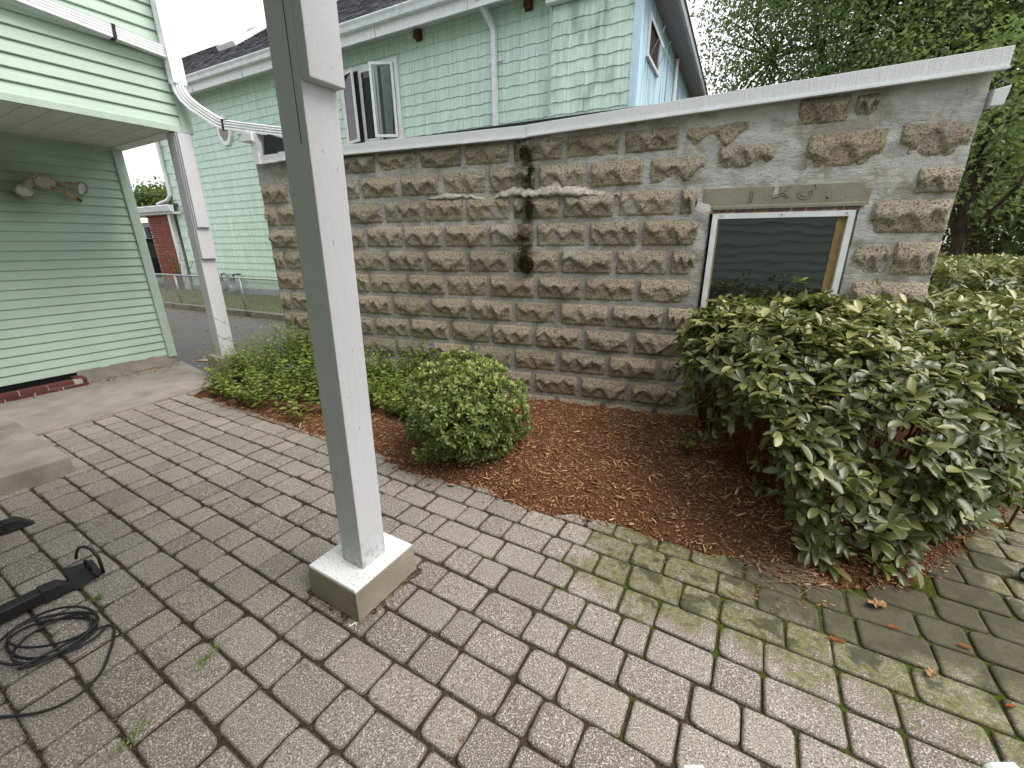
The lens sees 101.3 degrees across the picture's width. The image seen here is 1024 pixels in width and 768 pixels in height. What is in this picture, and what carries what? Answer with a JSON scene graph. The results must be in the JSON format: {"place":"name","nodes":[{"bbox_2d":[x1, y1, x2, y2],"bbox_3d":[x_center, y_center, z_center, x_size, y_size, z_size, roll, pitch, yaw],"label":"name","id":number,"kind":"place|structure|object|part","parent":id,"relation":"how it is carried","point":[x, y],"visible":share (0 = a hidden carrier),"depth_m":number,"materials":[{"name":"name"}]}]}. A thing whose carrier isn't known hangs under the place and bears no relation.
{"place":"outdoors","nodes":[
{"label":"outdoors","id":0,"kind":"place"},
{"bbox_2d":[0,361,214,435],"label":"concrete walk","id":1,"kind":"structure","parent":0,"point":[44,414],"depth_m":4.19,"materials":[{"name":"grey concrete"}]},
{"bbox_2d":[0,375,88,403],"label":"brick window well","id":2,"kind":"object","parent":1,"relation":"on","point":[75,381],"visible":0.94,"depth_m":4.32,"materials":[{"name":"red brick"}]},
{"bbox_2d":[134,195,167,195],"bbox_3d":[-36.144,-16.375,36.583,32.001,0.595,0.090,-1,19,0],"label":"overhead wire","id":3,"kind":"object","parent":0,"point":[150,195],"visible":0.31,"depth_m":36.55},
{"bbox_2d":[159,287,283,312],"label":"lawn","id":4,"kind":"structure","parent":0,"point":[243,304],"depth_m":10.62,"materials":[{"name":"plant"}]},
{"bbox_2d":[158,243,192,289],"bbox_3d":[-10.704,-3.740,13.521,0.837,1.549,0.773,-18,25,-41],"label":"wispy shrub","id":5,"kind":"object","parent":4,"relation":"on","point":[176,265],"visible":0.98,"depth_m":13.42,"materials":[{"name":"green plant"}]},
{"bbox_2d":[225,272,240,292],"bbox_3d":[-8.424,-2.996,12.750,0.367,0.785,0.314,9,21,26],"label":"gas meter","id":6,"kind":"object","parent":4,"relation":"on","point":[227,274],"visible":0.61,"depth_m":12.62,"materials":[{"name":"grey paint"}]},
{"bbox_2d":[157,278,286,374],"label":"driveway","id":7,"kind":"structure","parent":0,"point":[190,336],"depth_m":7.40,"materials":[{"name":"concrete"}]},
{"bbox_2d":[34,308,277,396],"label":"leaf litter","id":8,"kind":"object","parent":7,"relation":"on","point":[113,378],"visible":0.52,"depth_m":5.12,"materials":[{"name":"brown plant"}]},
{"bbox_2d":[196,358,207,361],"bbox_3d":[-4.057,-0.324,5.635,0.281,0.014,0.128,1,19,6],"label":"cardboard scrap","id":9,"kind":"object","parent":7,"relation":"on","point":[203,360],"visible":0.29,"depth_m":5.59,"materials":[{"name":"cardboard"}]},
{"bbox_2d":[163,301,284,320],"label":"concrete kerb","id":10,"kind":"structure","parent":7,"relation":"on","point":[230,311],"depth_m":9.22,"materials":[{"name":"grey concrete"}]},
{"bbox_2d":[155,273,283,313],"bbox_3d":[-9.128,-2.436,10.687,11.103,0.750,0.052,9,21,26],"label":"chain link fence","id":11,"kind":"object","parent":10,"relation":"on","point":[179,294],"visible":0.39,"depth_m":9.21,"materials":[{"name":"metal"}]},
{"bbox_2d":[207,351,249,380],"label":"concrete pier","id":12,"kind":"structure","parent":7,"relation":"on","point":[214,356],"depth_m":4.61,"materials":[{"name":"grey concrete"}]},
{"bbox_2d":[166,132,234,355],"bbox_3d":[-3.173,-1.348,4.315,0.194,2.155,0.201,10,21,29],"label":"porch post","id":13,"kind":"object","parent":12,"relation":"on","point":[183,157],"visible":0.96,"depth_m":4.23,"materials":[{"name":"wood"}]},
{"bbox_2d":[0,389,1023,767],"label":"patio","id":14,"kind":"structure","parent":0,"point":[686,649],"depth_m":1.62,"materials":[{"name":"stone"}]},
{"bbox_2d":[0,415,74,495],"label":"concrete step","id":15,"kind":"object","parent":14,"relation":"on","point":[29,459],"visible":0.82,"depth_m":2.80,"materials":[{"name":"grey concrete"}]},
{"bbox_2d":[0,516,76,624],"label":"exercise bench","id":16,"kind":"object","parent":14,"relation":"on","point":[48,592],"visible":1,"depth_m":1.80,"materials":[{"name":"black rubber"}]},
{"bbox_2d":[0,605,115,718],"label":"power cable","id":17,"kind":"object","parent":14,"relation":"on","point":[79,638],"visible":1,"depth_m":1.60,"materials":[{"name":"black rubber"}]},
{"bbox_2d":[63,545,104,590],"bbox_3d":[-2.001,0.816,1.938,0.223,0.151,0.114,10,21,29],"label":"floor anchor","id":18,"kind":"object","parent":14,"relation":"on","point":[85,572],"visible":1,"depth_m":1.94,"materials":[{"name":"black rubber"}]},
{"bbox_2d":[87,591,103,602],"bbox_3d":[-1.789,0.923,1.812,0.029,0.023,0.065,4,19,12],"label":"weed tuft","id":19,"kind":"object","parent":14,"relation":"on","point":[97,597],"visible":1,"depth_m":1.81,"materials":[{"name":"green plant"}]},
{"bbox_2d":[91,706,155,767],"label":"weed tuft","id":20,"kind":"object","parent":14,"relation":"on","point":[132,732],"visible":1,"depth_m":1.30,"materials":[{"name":"green plant"}]},
{"bbox_2d":[187,637,230,676],"bbox_3d":[-1.121,1.004,1.558,0.055,0.028,0.160,2,19,8],"label":"weed tuft","id":21,"kind":"object","parent":14,"relation":"on","point":[208,656],"visible":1,"depth_m":1.55,"materials":[{"name":"green plant"}]},
{"bbox_2d":[308,532,416,621],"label":"concrete pier","id":22,"kind":"structure","parent":14,"relation":"on","point":[353,591],"depth_m":1.78,"materials":[{"name":"beige concrete"}]},
{"bbox_2d":[263,0,384,568],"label":"porch post","id":23,"kind":"object","parent":22,"relation":"on","point":[305,51],"visible":1,"depth_m":1.42,"materials":[{"name":"grey paint"}]},
{"bbox_2d":[306,559,420,628],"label":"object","id":24,"kind":"object","parent":14,"relation":"on","point":[379,605],"visible":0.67,"depth_m":1.77,"materials":[{"name":"plant"}]},
{"bbox_2d":[0,402,1010,766],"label":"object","id":25,"kind":"object","parent":14,"relation":"on","point":[372,648],"visible":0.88,"depth_m":1.71,"materials":[{"name":"wood"}]},
{"bbox_2d":[247,419,834,630],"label":"stray chips","id":26,"kind":"object","parent":14,"relation":"on","point":[615,545],"visible":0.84,"depth_m":2.04,"materials":[{"name":"brown plant"}]},
{"bbox_2d":[828,635,845,642],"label":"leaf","id":27,"kind":"object","parent":14,"relation":"on","point":[834,639],"visible":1,"depth_m":1.60,"materials":[{"name":"brown plant"}]},
{"bbox_2d":[868,597,886,607],"bbox_3d":[1.517,0.913,1.747,0.065,0.016,0.060,-16,24,-38],"label":"fallen leaf","id":28,"kind":"object","parent":14,"relation":"on","point":[877,603],"visible":1,"depth_m":1.75,"materials":[{"name":"brown plant"}]},
{"bbox_2d":[888,624,900,628],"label":"cedar sprig","id":29,"kind":"object","parent":14,"relation":"on","point":[891,626],"visible":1,"depth_m":1.65,"materials":[{"name":"orange plant"}]},
{"bbox_2d":[924,667,938,677],"bbox_3d":[1.473,1.011,1.475,0.039,0.010,0.042,8,20,23],"label":"fallen leaf","id":30,"kind":"object","parent":14,"relation":"on","point":[930,672],"visible":1,"depth_m":1.47,"materials":[{"name":"brown plant"}]},
{"bbox_2d":[958,643,972,649],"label":"cedar sprig","id":31,"kind":"object","parent":14,"relation":"on","point":[962,645],"visible":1,"depth_m":1.57,"materials":[{"name":"orange plant"}]},
{"bbox_2d":[1005,703,1016,706],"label":"cedar sprig","id":32,"kind":"object","parent":14,"relation":"on","point":[1009,705],"visible":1,"depth_m":1.37,"materials":[{"name":"orange plant"}]},
{"bbox_2d":[1019,567,1023,579],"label":"teal bottle","id":33,"kind":"object","parent":14,"relation":"on","point":[1021,572],"visible":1,"depth_m":1.87,"materials":[{"name":"plastic"}]},
{"bbox_2d":[122,0,1023,242],"label":"sky","id":34,"kind":"structure","parent":0,"point":[200,25],"materials":[{"name":"white"}]},
{"bbox_2d":[162,244,1023,432],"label":"ground","id":35,"kind":"structure","parent":0,"point":[903,411],"depth_m":4.21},
{"bbox_2d":[0,0,193,392],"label":"mint sided house","id":36,"kind":"structure","parent":35,"relation":"on","point":[80,293],"depth_m":4.24,"materials":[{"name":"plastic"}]},
{"bbox_2d":[13,175,87,202],"bbox_3d":[-4.605,-1.958,4.203,0.216,0.251,0.544,10,21,29],"label":"security light","id":37,"kind":"object","parent":36,"relation":"attached to","point":[24,189],"visible":1,"depth_m":4.22,"materials":[{"name":"beige plastic"}]},
{"bbox_2d":[8,0,166,58],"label":"leader pipe","id":38,"kind":"object","parent":36,"relation":"attached to","point":[75,17],"visible":0.92,"depth_m":3.32,"materials":[{"name":"white paint"}]},
{"bbox_2d":[150,0,281,136],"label":"downspout","id":39,"kind":"object","parent":36,"relation":"attached to","point":[167,35],"visible":0.94,"depth_m":3.79,"materials":[{"name":"white paint"}]},
{"bbox_2d":[140,218,152,237],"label":"pale blue house","id":40,"kind":"structure","parent":35,"relation":"on","point":[146,227],"depth_m":24.75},
{"bbox_2d":[132,173,172,206],"bbox_3d":[-33.337,-16.204,41.013,7.955,8.062,7.885,-1,19,0],"label":"distant tree","id":41,"kind":"object","parent":35,"relation":"on","point":[147,200],"visible":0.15,"depth_m":38.77,"materials":[{"name":"green plant"}]},
{"bbox_2d":[146,238,161,277],"bbox_3d":[-14.001,-4.529,15.828,1.900,1.820,4.460,9,21,26],"label":"black suv","id":42,"kind":"object","parent":35,"relation":"on","point":[153,254],"depth_m":15.42,"materials":[{"name":"paint"}]},
{"bbox_3d":[-13.137,-4.907,15.391,0.008,0.560,1.330,9,21,26],"label":"side window","id":43,"kind":"part","parent":42,"relation":"part of","materials":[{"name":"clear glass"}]},
{"bbox_2d":[137,142,193,289],"bbox_3d":[-11.371,-5.896,14.835,3.500,5.400,2.900,9,21,26],"label":"brick porch","id":44,"kind":"object","parent":35,"relation":"on","point":[161,216],"visible":0.57,"depth_m":13.89,"materials":[{"name":"red brick"}]},
{"bbox_2d":[218,272,227,290],"bbox_3d":[-8.956,-3.080,13.013,0.367,0.785,0.314,9,21,26],"label":"gas meter","id":45,"kind":"object","parent":35,"relation":"on","point":[222,282],"visible":0.21,"depth_m":12.88,"materials":[{"name":"grey paint"}]},
{"bbox_2d":[159,0,707,295],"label":"shingled house","id":46,"kind":"structure","parent":35,"relation":"on","point":[561,58],"depth_m":8.02,"materials":[{"name":"green wood"}]},
{"bbox_2d":[216,114,232,145],"bbox_3d":[-7.691,-6.787,11.241,0.554,0.702,0.070,9,21,26],"label":"octagonal window","id":47,"kind":"structure","parent":46,"relation":"attached to","point":[225,137],"depth_m":11.28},
{"bbox_2d":[341,56,404,144],"bbox_3d":[-3.069,-5.918,8.870,1.690,1.470,0.328,9,21,26],"label":"casement window","id":48,"kind":"structure","parent":46,"relation":"attached to","point":[371,101],"depth_m":8.87,"materials":[{"name":"white wood"}]},
{"bbox_2d":[413,29,422,41],"bbox_3d":[-1.810,-6.655,8.003,0.140,0.170,0.139,9,21,26],"label":"hood vent","id":49,"kind":"object","parent":46,"relation":"attached to","point":[417,35],"visible":1,"depth_m":7.98,"materials":[{"name":"brown metal"}]},
{"bbox_2d":[475,0,502,125],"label":"downspout","id":50,"kind":"object","parent":46,"relation":"attached to","point":[494,60],"visible":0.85,"depth_m":7.48,"materials":[{"name":"white paint"}]},
{"bbox_2d":[523,0,532,11],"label":"rafter tail","id":51,"kind":"object","parent":46,"relation":"attached to","point":[528,5],"visible":1,"depth_m":6.96,"materials":[{"name":"brown wood"}]},
{"bbox_2d":[646,11,671,76],"bbox_3d":[2.532,-5.739,7.110,0.272,0.600,1.060,9,21,26],"label":"awning window","id":52,"kind":"structure","parent":46,"relation":"in","point":[654,38],"depth_m":7.06,"materials":[{"name":"metal"}]},
{"bbox_2d":[237,45,1015,436],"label":"stone block garage","id":53,"kind":"structure","parent":35,"relation":"on","point":[559,259],"depth_m":3.28,"materials":[{"name":"stone"}]},
{"bbox_2d":[695,207,858,377],"bbox_3d":[1.850,-0.642,3.084,0.871,1.180,0.134,6,20,19],"label":"garage window","id":54,"kind":"structure","parent":53,"relation":"attached to","point":[766,253],"depth_m":2.96,"materials":[{"name":"white paint"}]},
{"bbox_2d":[688,0,1023,94],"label":"leafy tree","id":55,"kind":"object","parent":35,"relation":"on","point":[832,11],"visible":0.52,"depth_m":11.05,"materials":[{"name":"green plant"}]},
{"bbox_2d":[770,0,1023,278],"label":"understorey tree","id":56,"kind":"object","parent":35,"relation":"on","point":[944,53],"visible":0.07,"depth_m":9.44,"materials":[{"name":"green plant"}]},
{"bbox_2d":[840,0,1023,273],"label":"leafy tree","id":57,"kind":"object","parent":35,"relation":"on","point":[1017,8],"visible":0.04,"depth_m":10.01,"materials":[{"name":"green plant"}]},
{"bbox_2d":[906,251,1023,381],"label":"rhododendron hedge","id":58,"kind":"object","parent":35,"relation":"on","point":[956,268],"visible":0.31,"depth_m":3.97,"materials":[{"name":"green plant"}]},
{"bbox_2d":[929,71,1023,293],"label":"vine thicket","id":59,"kind":"object","parent":35,"relation":"on","point":[1004,237],"visible":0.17,"depth_m":8.51,"materials":[{"name":"green plant"}]},
{"bbox_2d":[944,0,1023,277],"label":"young maple","id":60,"kind":"object","parent":35,"relation":"on","point":[983,142],"visible":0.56,"depth_m":5.50,"materials":[{"name":"green plant"}]},
{"bbox_2d":[949,87,1023,255],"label":"understorey tree","id":61,"kind":"object","parent":35,"relation":"on","point":[1012,223],"visible":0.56,"depth_m":7.40,"materials":[{"name":"green plant"}]},
{"bbox_2d":[193,372,1023,590],"bbox_3d":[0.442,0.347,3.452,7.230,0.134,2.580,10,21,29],"label":"mulch bed","id":62,"kind":"object","parent":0,"point":[660,526],"visible":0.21,"depth_m":2.57,"materials":[{"name":"wood"}]},
{"bbox_2d":[192,305,413,421],"bbox_3d":[-2.099,-0.349,4.260,2.332,0.867,1.481,8,20,23],"label":"weed patch","id":63,"kind":"object","parent":62,"relation":"on","point":[291,367],"visible":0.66,"depth_m":4.13,"materials":[{"name":"green plant"}]},
{"bbox_2d":[365,332,496,421],"bbox_3d":[-0.767,-0.165,3.882,1.394,0.650,1.371,-16,24,-38],"label":"weed patch","id":64,"kind":"object","parent":62,"relation":"on","point":[377,392],"visible":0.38,"depth_m":3.76,"materials":[{"name":"green plant"}]},
{"bbox_2d":[398,346,532,465],"bbox_3d":[-0.311,0.135,2.910,0.920,0.765,0.992,-1,19,0],"label":"azalea bush","id":65,"kind":"object","parent":62,"relation":"on","point":[469,423],"visible":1,"depth_m":2.68,"materials":[{"name":"green plant"}]},
{"bbox_2d":[514,428,527,440],"bbox_3d":[0.067,0.375,3.062,0.110,0.096,0.210,-1,19,0],"label":"seedling","id":66,"kind":"object","parent":62,"relation":"on","point":[520,437],"visible":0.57,"depth_m":3.01,"materials":[{"name":"green plant"}]},
{"bbox_2d":[670,427,711,453],"bbox_3d":[1.209,0.400,2.849,0.255,0.159,0.227,9,21,25],"label":"seedling","id":67,"kind":"object","parent":62,"relation":"on","point":[686,436],"visible":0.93,"depth_m":2.84,"materials":[{"name":"green plant"}]},
{"bbox_2d":[715,551,856,596],"bbox_3d":[1.271,0.835,1.983,0.578,0.076,0.431,11,22,30],"label":"pine straw","id":68,"kind":"object","parent":62,"relation":"on","point":[796,575],"visible":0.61,"depth_m":1.90,"materials":[{"name":"brown plant"}]},
{"bbox_2d":[668,276,1023,588],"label":"rhododendron hedge","id":69,"kind":"object","parent":62,"relation":"on","point":[996,475],"visible":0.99,"depth_m":1.98,"materials":[{"name":"green plant"}]},
{"bbox_2d":[681,762,1018,767],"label":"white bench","id":70,"kind":"object","parent":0,"point":[1001,765],"visible":1,"depth_m":0.63,"materials":[{"name":"plastic"}]}
]}

